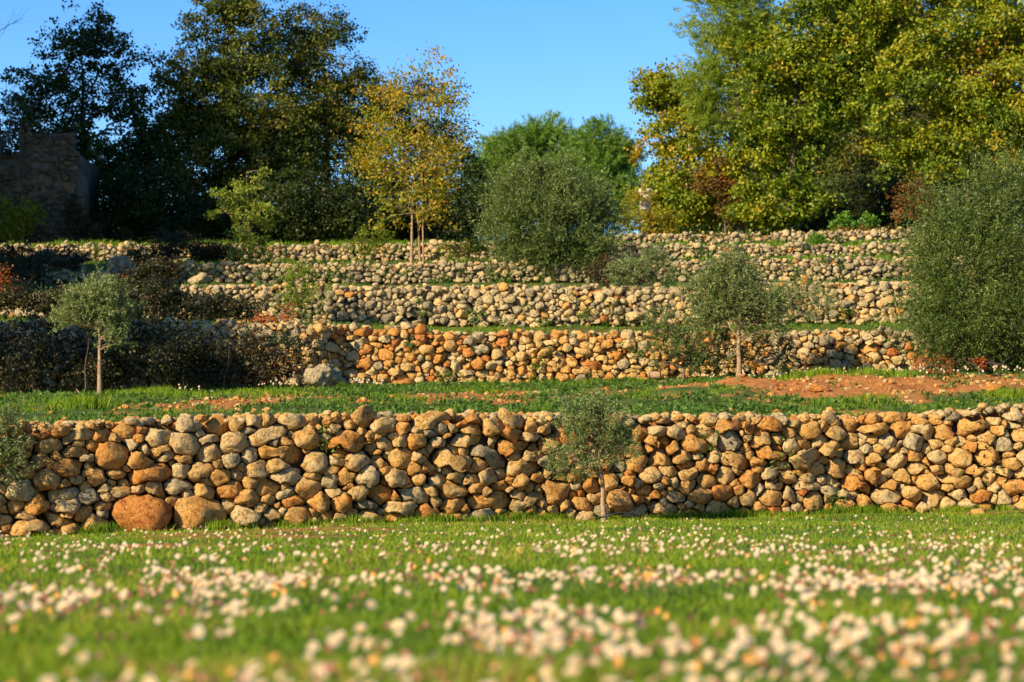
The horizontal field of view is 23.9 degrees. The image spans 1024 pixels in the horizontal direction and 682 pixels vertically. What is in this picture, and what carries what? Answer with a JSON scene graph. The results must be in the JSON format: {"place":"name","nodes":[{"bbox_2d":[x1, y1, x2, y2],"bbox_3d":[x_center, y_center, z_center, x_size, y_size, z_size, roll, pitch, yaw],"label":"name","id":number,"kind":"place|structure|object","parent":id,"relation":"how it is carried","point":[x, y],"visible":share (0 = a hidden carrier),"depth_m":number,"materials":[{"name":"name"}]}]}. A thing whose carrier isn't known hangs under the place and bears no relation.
{"place":"outdoors","nodes":[
{"label":"outdoors","id":0,"kind":"place"},
{"bbox_2d":[0,508,1023,681],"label":"meadow grass","id":1,"kind":"structure","parent":0,"point":[22,652],"depth_m":6.68,"materials":[{"name":"green plant"}]},
{"bbox_2d":[0,232,1023,681],"bbox_3d":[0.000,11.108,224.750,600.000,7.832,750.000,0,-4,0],"label":"ground","id":2,"kind":"structure","parent":0,"point":[832,392],"depth_m":25.35,"materials":[{"name":"plant"}]},
{"bbox_2d":[0,262,35,317],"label":"russet bush","id":3,"kind":"object","parent":2,"relation":"on","point":[2,280],"visible":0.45,"depth_m":42.14,"materials":[{"name":"red plant"}]},
{"bbox_2d":[0,393,44,496],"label":"olive tree","id":4,"kind":"object","parent":2,"relation":"on","point":[8,449],"visible":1,"depth_m":23.22,"materials":[{"name":"green plant"}]},
{"bbox_2d":[0,9,46,148],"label":"bare tree","id":5,"kind":"object","parent":2,"relation":"on","point":[7,133],"visible":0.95,"depth_m":64.30,"materials":[{"name":"plant"}]},
{"bbox_2d":[0,195,48,242],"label":"round shrub","id":6,"kind":"object","parent":2,"relation":"on","point":[11,228],"visible":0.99,"depth_m":60.19,"materials":[{"name":"green plant"}]},
{"bbox_2d":[0,251,63,287],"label":"bramble bush","id":7,"kind":"object","parent":2,"relation":"on","point":[20,270],"visible":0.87,"depth_m":47.15,"materials":[{"name":"green plant"}]},
{"bbox_2d":[0,277,68,319],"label":"bramble bush","id":8,"kind":"object","parent":2,"relation":"on","point":[44,302],"visible":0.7,"depth_m":41.44,"materials":[{"name":"green plant"}]},
{"bbox_2d":[0,309,79,393],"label":"bramble bush","id":9,"kind":"object","parent":2,"relation":"on","point":[40,350],"visible":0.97,"depth_m":35.97,"materials":[{"name":"green plant"}]},
{"bbox_2d":[0,240,89,270],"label":"bramble bush","id":10,"kind":"object","parent":2,"relation":"on","point":[75,260],"visible":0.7,"depth_m":49.70,"materials":[{"name":"green plant"}]},
{"bbox_2d":[40,675,56,681],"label":"daisy","id":11,"kind":"object","parent":2,"relation":"on","point":[49,679],"visible":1,"depth_m":3.32,"materials":[{"name":"white plant"}]},
{"bbox_2d":[0,123,98,242],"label":"ruined building","id":12,"kind":"structure","parent":2,"relation":"on","point":[47,170],"depth_m":61.38,"materials":[{"name":"stone"}]},
{"bbox_2d":[59,190,107,242],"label":"bramble bush","id":13,"kind":"object","parent":2,"relation":"on","point":[85,232],"visible":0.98,"depth_m":60.45,"materials":[{"name":"green plant"}]},
{"bbox_2d":[77,652,89,681],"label":"daisy","id":14,"kind":"object","parent":2,"relation":"on","point":[82,658],"visible":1,"depth_m":3.60,"materials":[{"name":"white plant"}]},
{"bbox_2d":[0,0,173,211],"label":"holm oak","id":15,"kind":"object","parent":2,"relation":"on","point":[115,154],"visible":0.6,"depth_m":66.23,"materials":[{"name":"green plant"}]},
{"bbox_2d":[46,261,146,394],"bbox_3d":[-5.947,-0.142,34.555,1.481,1.992,1.106,0,-4,0],"label":"olive tree","id":16,"kind":"object","parent":2,"relation":"on","point":[103,302],"visible":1,"depth_m":34.48,"materials":[{"name":"green plant"}]},
{"bbox_2d":[39,307,185,391],"bbox_3d":[-5.966,0.136,36.224,2.209,1.354,1.371,0,-4,0],"label":"bramble bush","id":17,"kind":"object","parent":2,"relation":"on","point":[110,364],"visible":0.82,"depth_m":36.18,"materials":[{"name":"green plant"}]},
{"bbox_2d":[106,255,135,269],"bbox_3d":[-7.997,-1.567,49.528,0.613,0.372,0.521,0,-4,0],"label":"rock outcrop","id":18,"kind":"object","parent":2,"relation":"on","point":[120,261],"visible":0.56,"depth_m":49.35,"materials":[{"name":"stone"}]},
{"bbox_2d":[118,656,127,680],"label":"daisy","id":19,"kind":"object","parent":2,"relation":"on","point":[123,660],"visible":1,"depth_m":3.38,"materials":[{"name":"green plant"}]},
{"bbox_2d":[99,208,148,243],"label":"undergrowth bush","id":20,"kind":"object","parent":2,"relation":"on","point":[130,239],"visible":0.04,"depth_m":72.45,"materials":[{"name":"green plant"}]},
{"bbox_2d":[122,670,133,681],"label":"daisy","id":21,"kind":"object","parent":2,"relation":"on","point":[127,676],"visible":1,"depth_m":3.35,"materials":[{"name":"white plant"}]},
{"bbox_2d":[112,256,187,288],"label":"bramble bush","id":22,"kind":"object","parent":2,"relation":"on","point":[170,269],"visible":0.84,"depth_m":47.02,"materials":[{"name":"green plant"}]},
{"bbox_2d":[119,226,200,262],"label":"bramble bush","id":23,"kind":"object","parent":2,"relation":"on","point":[167,250],"visible":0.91,"depth_m":52.07,"materials":[{"name":"green plant"}]},
{"bbox_2d":[86,155,239,243],"bbox_3d":[-9.616,-3.428,64.350,4.820,3.117,2.864,0,-4,0],"label":"holm oak","id":24,"kind":"object","parent":2,"relation":"on","point":[152,207],"visible":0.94,"depth_m":63.95,"materials":[{"name":"green plant"}]},
{"bbox_2d":[120,272,212,320],"bbox_3d":[-6.027,-0.701,40.606,1.993,0.889,1.168,0,-4,0],"label":"bramble bush","id":25,"kind":"object","parent":2,"relation":"on","point":[173,298],"visible":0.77,"depth_m":40.47,"materials":[{"name":"green plant"}]},
{"bbox_2d":[139,193,243,243],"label":"undergrowth bush","id":26,"kind":"object","parent":2,"relation":"on","point":[218,236],"visible":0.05,"depth_m":71.65,"materials":[{"name":"green plant"}]},
{"bbox_2d":[137,309,255,388],"bbox_3d":[-4.744,0.147,36.222,1.788,1.258,1.397,0,-4,0],"label":"bramble bush","id":27,"kind":"object","parent":2,"relation":"on","point":[186,372],"visible":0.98,"depth_m":36.16,"materials":[{"name":"green plant"}]},
{"bbox_2d":[187,272,211,283],"bbox_3d":[-6.258,-1.207,48.414,0.491,0.313,0.433,-2,-4,29],"label":"rock outcrop","id":28,"kind":"object","parent":2,"relation":"on","point":[202,278],"visible":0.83,"depth_m":48.25,"materials":[{"name":"stone"}]},
{"bbox_2d":[195,672,208,681],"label":"daisy","id":29,"kind":"object","parent":2,"relation":"on","point":[200,677],"visible":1,"depth_m":3.31,"materials":[{"name":"pink plant"}]},
{"bbox_2d":[186,237,246,262],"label":"bramble bush","id":30,"kind":"object","parent":2,"relation":"on","point":[214,251],"visible":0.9,"depth_m":52.73,"materials":[{"name":"green plant"}]},
{"bbox_2d":[187,289,272,321],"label":"bramble bush","id":31,"kind":"object","parent":2,"relation":"on","point":[234,308],"visible":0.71,"depth_m":42.43,"materials":[{"name":"green plant"}]},
{"bbox_2d":[113,0,359,242],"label":"holm oak","id":32,"kind":"object","parent":2,"relation":"on","point":[247,146],"visible":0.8,"depth_m":66.89,"materials":[{"name":"green plant"}]},
{"bbox_2d":[203,166,277,263],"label":"sapling","id":33,"kind":"object","parent":2,"relation":"on","point":[250,243],"visible":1,"depth_m":51.19,"materials":[{"name":"green plant"}]},
{"bbox_2d":[239,670,253,681],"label":"daisy","id":34,"kind":"object","parent":2,"relation":"on","point":[243,674],"visible":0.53,"depth_m":3.45,"materials":[{"name":"white plant"}]},
{"bbox_2d":[212,321,325,389],"bbox_3d":[-3.650,0.232,36.401,1.843,1.105,1.108,0,-4,0],"label":"bramble bush","id":35,"kind":"object","parent":2,"relation":"on","point":[262,359],"visible":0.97,"depth_m":36.29,"materials":[{"name":"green plant"}]},
{"bbox_2d":[244,299,300,323],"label":"russet bush","id":36,"kind":"object","parent":2,"relation":"on","point":[271,319],"visible":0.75,"depth_m":38.68,"materials":[{"name":"brown plant"}]},
{"bbox_2d":[237,209,312,243],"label":"undergrowth bush","id":37,"kind":"object","parent":2,"relation":"on","point":[288,238],"visible":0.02,"depth_m":72.53,"materials":[{"name":"green plant"}]},
{"bbox_2d":[275,260,335,323],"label":"shrub","id":38,"kind":"object","parent":2,"relation":"on","point":[304,270],"visible":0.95,"depth_m":43.12,"materials":[{"name":"green plant"}]},
{"bbox_2d":[212,162,405,243],"bbox_3d":[-5.396,-3.393,64.195,5.321,2.940,3.173,0,-4,0],"label":"holm oak","id":39,"kind":"object","parent":2,"relation":"on","point":[328,211],"visible":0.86,"depth_m":63.90,"materials":[{"name":"green plant"}]},
{"bbox_2d":[303,363,341,387],"bbox_3d":[-2.838,0.563,36.246,0.566,0.444,0.719,0,-4,0],"label":"boulder","id":40,"kind":"object","parent":2,"relation":"on","point":[325,375],"visible":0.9,"depth_m":36.02,"materials":[{"name":"stone"}]},
{"bbox_2d":[245,0,408,237],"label":"holm oak","id":41,"kind":"object","parent":2,"relation":"on","point":[339,110],"visible":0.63,"depth_m":68.16,"materials":[{"name":"green plant"}]},
{"bbox_2d":[324,662,333,681],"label":"daisy","id":42,"kind":"object","parent":2,"relation":"on","point":[328,666],"visible":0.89,"depth_m":3.70,"materials":[{"name":"pink plant"}]},
{"bbox_2d":[350,658,361,678],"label":"daisy","id":43,"kind":"object","parent":2,"relation":"on","point":[357,662],"visible":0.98,"depth_m":3.76,"materials":[{"name":"white plant"}]},
{"bbox_2d":[339,222,396,262],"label":"bramble bush","id":44,"kind":"object","parent":2,"relation":"on","point":[372,245],"visible":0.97,"depth_m":51.19,"materials":[{"name":"green plant"}]},
{"bbox_2d":[309,202,431,242],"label":"undergrowth bush","id":45,"kind":"object","parent":2,"relation":"on","point":[402,238],"visible":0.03,"depth_m":71.86,"materials":[{"name":"green plant"}]},
{"bbox_2d":[368,654,377,681],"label":"daisy","id":46,"kind":"object","parent":2,"relation":"on","point":[372,660],"visible":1,"depth_m":3.63,"materials":[{"name":"orange plant"}]},
{"bbox_2d":[398,656,412,676],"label":"daisy","id":47,"kind":"object","parent":2,"relation":"on","point":[406,662],"visible":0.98,"depth_m":3.72,"materials":[{"name":"white plant"}]},
{"bbox_2d":[336,37,494,262],"bbox_3d":[-2.072,-3.926,50.139,3.091,4.845,2.415,-1,-4,22],"label":"autumn tree","id":48,"kind":"object","parent":2,"relation":"on","point":[376,160],"visible":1,"depth_m":50.04,"materials":[{"name":"beige plant"}]},
{"bbox_2d":[342,72,499,241],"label":"holm oak","id":49,"kind":"object","parent":2,"relation":"on","point":[462,217],"visible":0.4,"depth_m":69.08,"materials":[{"name":"green plant"}]},
{"bbox_2d":[399,201,498,241],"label":"undergrowth bush","id":50,"kind":"object","parent":2,"relation":"on","point":[469,234],"visible":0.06,"depth_m":72.59,"materials":[{"name":"green plant"}]},
{"bbox_2d":[436,233,496,261],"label":"bramble bush","id":51,"kind":"object","parent":2,"relation":"on","point":[476,247],"visible":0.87,"depth_m":51.70,"materials":[{"name":"green plant"}]},
{"bbox_2d":[0,239,1022,261],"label":"dry stone wall","id":52,"kind":"structure","parent":2,"relation":"on","point":[326,255],"depth_m":54.23,"materials":[{"name":"stone"}]},
{"bbox_2d":[0,311,1023,681],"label":"distant daisies","id":53,"kind":"object","parent":2,"relation":"on","point":[614,651],"visible":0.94,"depth_m":6.29,"materials":[{"name":"white plant"}]},
{"bbox_2d":[0,403,1023,537],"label":"dry stone wall","id":54,"kind":"structure","parent":2,"relation":"on","point":[138,471],"depth_m":25.59,"materials":[{"name":"stone"}]},
{"bbox_2d":[19,219,1023,505],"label":"wall weeds","id":55,"kind":"object","parent":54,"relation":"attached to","point":[585,313],"depth_m":48.97,"materials":[{"name":"green plant"}]},
{"bbox_2d":[0,317,1023,393],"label":"dry stone wall","id":56,"kind":"structure","parent":2,"relation":"on","point":[365,352],"depth_m":37.98,"materials":[{"name":"stone"}]},
{"bbox_2d":[0,275,1023,326],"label":"dry stone wall","id":57,"kind":"structure","parent":2,"relation":"on","point":[398,307],"depth_m":44.11,"materials":[{"name":"stone"}]},
{"bbox_2d":[0,239,1023,429],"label":"grass","id":58,"kind":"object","parent":2,"relation":"on","point":[465,404],"visible":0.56,"depth_m":30.93,"materials":[{"name":"green plant"}]},
{"bbox_2d":[0,230,1023,536],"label":"terrace grass","id":59,"kind":"structure","parent":2,"relation":"on","point":[76,402],"depth_m":30.54,"materials":[{"name":"green plant"}]},
{"bbox_2d":[6,254,1018,284],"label":"dry stone wall","id":60,"kind":"structure","parent":2,"relation":"on","point":[856,272],"depth_m":49.15,"materials":[{"name":"stone"}]},
{"bbox_2d":[450,109,579,223],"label":"pine","id":61,"kind":"object","parent":2,"relation":"on","point":[536,135],"visible":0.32,"depth_m":94.92,"materials":[{"name":"green plant"}]},
{"bbox_2d":[15,373,1023,418],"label":"pebbles","id":62,"kind":"object","parent":2,"relation":"on","point":[806,379],"visible":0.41,"depth_m":32.16,"materials":[{"name":"stone"}]},
{"bbox_2d":[543,664,550,681],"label":"daisy","id":63,"kind":"object","parent":2,"relation":"on","point":[547,670],"visible":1,"depth_m":3.56,"materials":[{"name":"white plant"}]},
{"bbox_2d":[460,136,635,281],"bbox_3d":[0.731,-2.679,49.448,3.633,3.065,2.618,0,-4,0],"label":"olive tree","id":64,"kind":"object","parent":2,"relation":"on","point":[516,211],"visible":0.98,"depth_m":49.08,"materials":[{"name":"green plant"}]},
{"bbox_2d":[538,381,647,520],"bbox_3d":[0.855,1.161,25.350,1.240,1.521,0.831,0,-4,0],"label":"olive tree","id":65,"kind":"object","parent":2,"relation":"on","point":[592,415],"visible":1,"depth_m":25.34,"materials":[{"name":"green plant"}]},
{"bbox_2d":[545,112,649,232],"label":"pine","id":66,"kind":"object","parent":2,"relation":"on","point":[606,149],"visible":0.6,"depth_m":92.02,"materials":[{"name":"green plant"}]},
{"bbox_2d":[573,253,657,286],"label":"bramble bush","id":67,"kind":"object","parent":2,"relation":"on","point":[595,275],"visible":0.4,"depth_m":46.71,"materials":[{"name":"green plant"}]},
{"bbox_2d":[595,512,639,519],"bbox_3d":[1.088,1.825,24.957,0.469,0.129,0.164,0,-4,0],"label":"irrigation hose","id":68,"kind":"object","parent":2,"relation":"on","point":[617,513],"visible":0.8,"depth_m":24.88,"materials":[{"name":"black rubber"}]},
{"bbox_2d":[601,238,684,328],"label":"olive tree","id":69,"kind":"object","parent":2,"relation":"on","point":[625,271],"visible":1,"depth_m":41.58,"materials":[{"name":"green plant"}]},
{"bbox_2d":[638,188,651,236],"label":"stone pillar","id":70,"kind":"structure","parent":2,"relation":"on","point":[649,190],"depth_m":62.22,"materials":[{"name":"beige stone"}]},
{"bbox_2d":[611,185,683,234],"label":"russet shrub","id":71,"kind":"object","parent":2,"relation":"on","point":[657,213],"visible":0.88,"depth_m":61.75,"materials":[{"name":"orange plant"}]},
{"bbox_2d":[648,371,660,378],"bbox_3d":[2.141,0.515,36.367,0.191,0.119,0.133,-1,-4,8],"label":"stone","id":72,"kind":"object","parent":2,"relation":"on","point":[654,374],"visible":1,"depth_m":36.33,"materials":[{"name":"beige stone"}]},
{"bbox_2d":[663,662,675,681],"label":"daisy","id":73,"kind":"object","parent":2,"relation":"on","point":[669,667],"visible":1,"depth_m":3.57,"materials":[{"name":"white plant"}]},
{"bbox_2d":[620,57,747,234],"bbox_3d":[4.708,-4.832,64.406,3.692,5.417,3.366,0,-4,0],"label":"golden oak","id":74,"kind":"object","parent":2,"relation":"on","point":[666,178],"visible":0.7,"depth_m":63.94,"materials":[{"name":"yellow plant"}]},
{"bbox_2d":[616,217,755,235],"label":"undergrowth bush","id":75,"kind":"object","parent":2,"relation":"on","point":[706,230],"visible":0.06,"depth_m":72.51,"materials":[{"name":"green plant"}]},
{"bbox_2d":[685,674,700,681],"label":"daisy","id":76,"kind":"object","parent":2,"relation":"on","point":[694,678],"visible":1,"depth_m":3.45,"materials":[{"name":"white plant"}]},
{"bbox_2d":[627,298,803,380],"bbox_3d":[3.092,0.013,36.689,2.716,1.318,1.165,0,-4,0],"label":"evergreen shrub","id":77,"kind":"object","parent":2,"relation":"on","point":[694,361],"visible":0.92,"depth_m":36.60,"materials":[{"name":"green plant"}]},
{"bbox_2d":[680,134,758,234],"bbox_3d":[5.514,-3.827,63.353,2.302,3.286,1.580,0,-4,0],"label":"russet shrub","id":78,"kind":"object","parent":2,"relation":"on","point":[724,199],"visible":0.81,"depth_m":63.17,"materials":[{"name":"brown plant"}]},
{"bbox_2d":[653,0,795,233],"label":"pine","id":79,"kind":"object","parent":2,"relation":"on","point":[708,96],"visible":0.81,"depth_m":63.22,"materials":[{"name":"green plant"}]},
{"bbox_2d":[672,237,808,376],"bbox_3d":[3.407,-0.469,36.106,2.053,2.178,1.215,0,-4,0],"label":"olive tree","id":80,"kind":"object","parent":2,"relation":"on","point":[717,303],"visible":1,"depth_m":35.99,"materials":[{"name":"green plant"}]},
{"bbox_2d":[712,37,884,206],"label":"holm oak","id":81,"kind":"object","parent":2,"relation":"on","point":[730,101],"visible":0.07,"depth_m":76.21,"materials":[{"name":"green plant"}]},
{"bbox_2d":[760,267,843,323],"bbox_3d":[5.075,-0.761,42.769,1.607,1.042,1.113,0,-4,0],"label":"shrub","id":82,"kind":"object","parent":2,"relation":"on","point":[801,302],"visible":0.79,"depth_m":42.68,"materials":[{"name":"green plant"}]},
{"bbox_2d":[601,227,1019,244],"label":"dry stone wall","id":83,"kind":"structure","parent":2,"relation":"on","point":[872,234],"depth_m":57.27,"materials":[{"name":"stone"}]},
{"bbox_2d":[805,232,830,244],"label":"round shrub","id":84,"kind":"object","parent":2,"relation":"on","point":[820,238],"visible":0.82,"depth_m":56.05,"materials":[{"name":"green plant"}]},
{"bbox_2d":[713,0,923,235],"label":"golden oak","id":85,"kind":"object","parent":2,"relation":"on","point":[836,55],"visible":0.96,"depth_m":62.04,"materials":[{"name":"green plant"}]},
{"bbox_2d":[807,386,829,391],"bbox_3d":[4.068,0.640,32.034,0.300,0.100,0.234,0,-4,0],"label":"stone","id":86,"kind":"object","parent":2,"relation":"on","point":[817,388],"visible":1,"depth_m":31.95,"materials":[{"name":"stone"}]},
{"bbox_2d":[827,210,883,233],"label":"shrub","id":87,"kind":"object","parent":2,"relation":"on","point":[851,222],"visible":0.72,"depth_m":59.71,"materials":[{"name":"green plant"}]},
{"bbox_2d":[707,164,1022,235],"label":"holm oak","id":88,"kind":"object","parent":2,"relation":"on","point":[875,210],"visible":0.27,"depth_m":68.96,"materials":[{"name":"green plant"}]},
{"bbox_2d":[826,222,906,232],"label":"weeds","id":89,"kind":"object","parent":2,"relation":"on","point":[845,229],"visible":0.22,"depth_m":58.15,"materials":[{"name":"green plant"}]},
{"bbox_2d":[864,659,873,681],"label":"daisy","id":90,"kind":"object","parent":2,"relation":"on","point":[869,663],"visible":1,"depth_m":3.75,"materials":[{"name":"white plant"}]},
{"bbox_2d":[828,191,912,229],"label":"undergrowth bush","id":91,"kind":"object","parent":2,"relation":"on","point":[856,207],"depth_m":73.58,"materials":[{"name":"green plant"}]},
{"bbox_2d":[811,0,998,216],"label":"golden oak","id":92,"kind":"object","parent":2,"relation":"on","point":[868,158],"visible":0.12,"depth_m":71.21,"materials":[{"name":"green plant"}]},
{"bbox_2d":[900,658,910,681],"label":"daisy","id":93,"kind":"object","parent":2,"relation":"on","point":[904,662],"visible":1,"depth_m":3.62,"materials":[{"name":"orange plant"}]},
{"bbox_2d":[845,7,966,194],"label":"holm oak","id":94,"kind":"object","parent":2,"relation":"on","point":[913,108],"visible":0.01,"depth_m":77.27,"materials":[{"name":"green plant"}]},
{"bbox_2d":[885,167,946,229],"bbox_3d":[10.169,-3.376,60.308,1.779,1.893,1.187,0,-4,0],"label":"russet shrub","id":95,"kind":"object","parent":2,"relation":"on","point":[901,201],"visible":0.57,"depth_m":60.25,"materials":[{"name":"brown plant"}]},
{"bbox_2d":[826,0,1023,212],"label":"golden oak","id":96,"kind":"object","parent":2,"relation":"on","point":[964,92],"visible":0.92,"depth_m":60.97,"materials":[{"name":"green plant"}]},
{"bbox_2d":[843,111,1023,375],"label":"evergreen shrub","id":97,"kind":"object","parent":2,"relation":"on","point":[985,314],"visible":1,"depth_m":36.43,"materials":[{"name":"green plant"}]},
{"bbox_2d":[911,349,965,376],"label":"russet bush","id":98,"kind":"object","parent":2,"relation":"on","point":[935,363],"visible":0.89,"depth_m":35.46,"materials":[{"name":"brown plant"}]},
{"bbox_2d":[971,508,986,514],"bbox_3d":[4.859,1.788,25.140,0.173,0.107,0.177,0,-4,0],"label":"stone","id":99,"kind":"object","parent":2,"relation":"on","point":[980,510],"visible":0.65,"depth_m":25.10,"materials":[{"name":"stone"}]},
{"bbox_2d":[934,4,1023,210],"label":"holm oak","id":100,"kind":"object","parent":2,"relation":"on","point":[1019,87],"visible":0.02,"depth_m":77.06,"materials":[{"name":"green plant"}]},
{"bbox_2d":[973,672,984,680],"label":"daisy","id":101,"kind":"object","parent":2,"relation":"on","point":[978,676],"visible":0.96,"depth_m":3.68,"materials":[{"name":"white plant"}]},
{"bbox_2d":[963,356,1005,377],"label":"russet bush","id":102,"kind":"object","parent":2,"relation":"on","point":[980,361],"visible":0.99,"depth_m":34.63,"materials":[{"name":"red plant"}]},
{"bbox_2d":[978,383,1006,392],"bbox_3d":[6.171,0.621,31.013,0.373,0.169,0.278,0,-4,0],"label":"stone","id":103,"kind":"object","parent":2,"relation":"on","point":[993,386],"visible":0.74,"depth_m":30.95,"materials":[{"name":"stone"}]},
{"bbox_2d":[0,0,1023,241],"label":"sky","id":104,"kind":"structure","parent":0,"point":[574,57],"materials":[{"name":"blue"}]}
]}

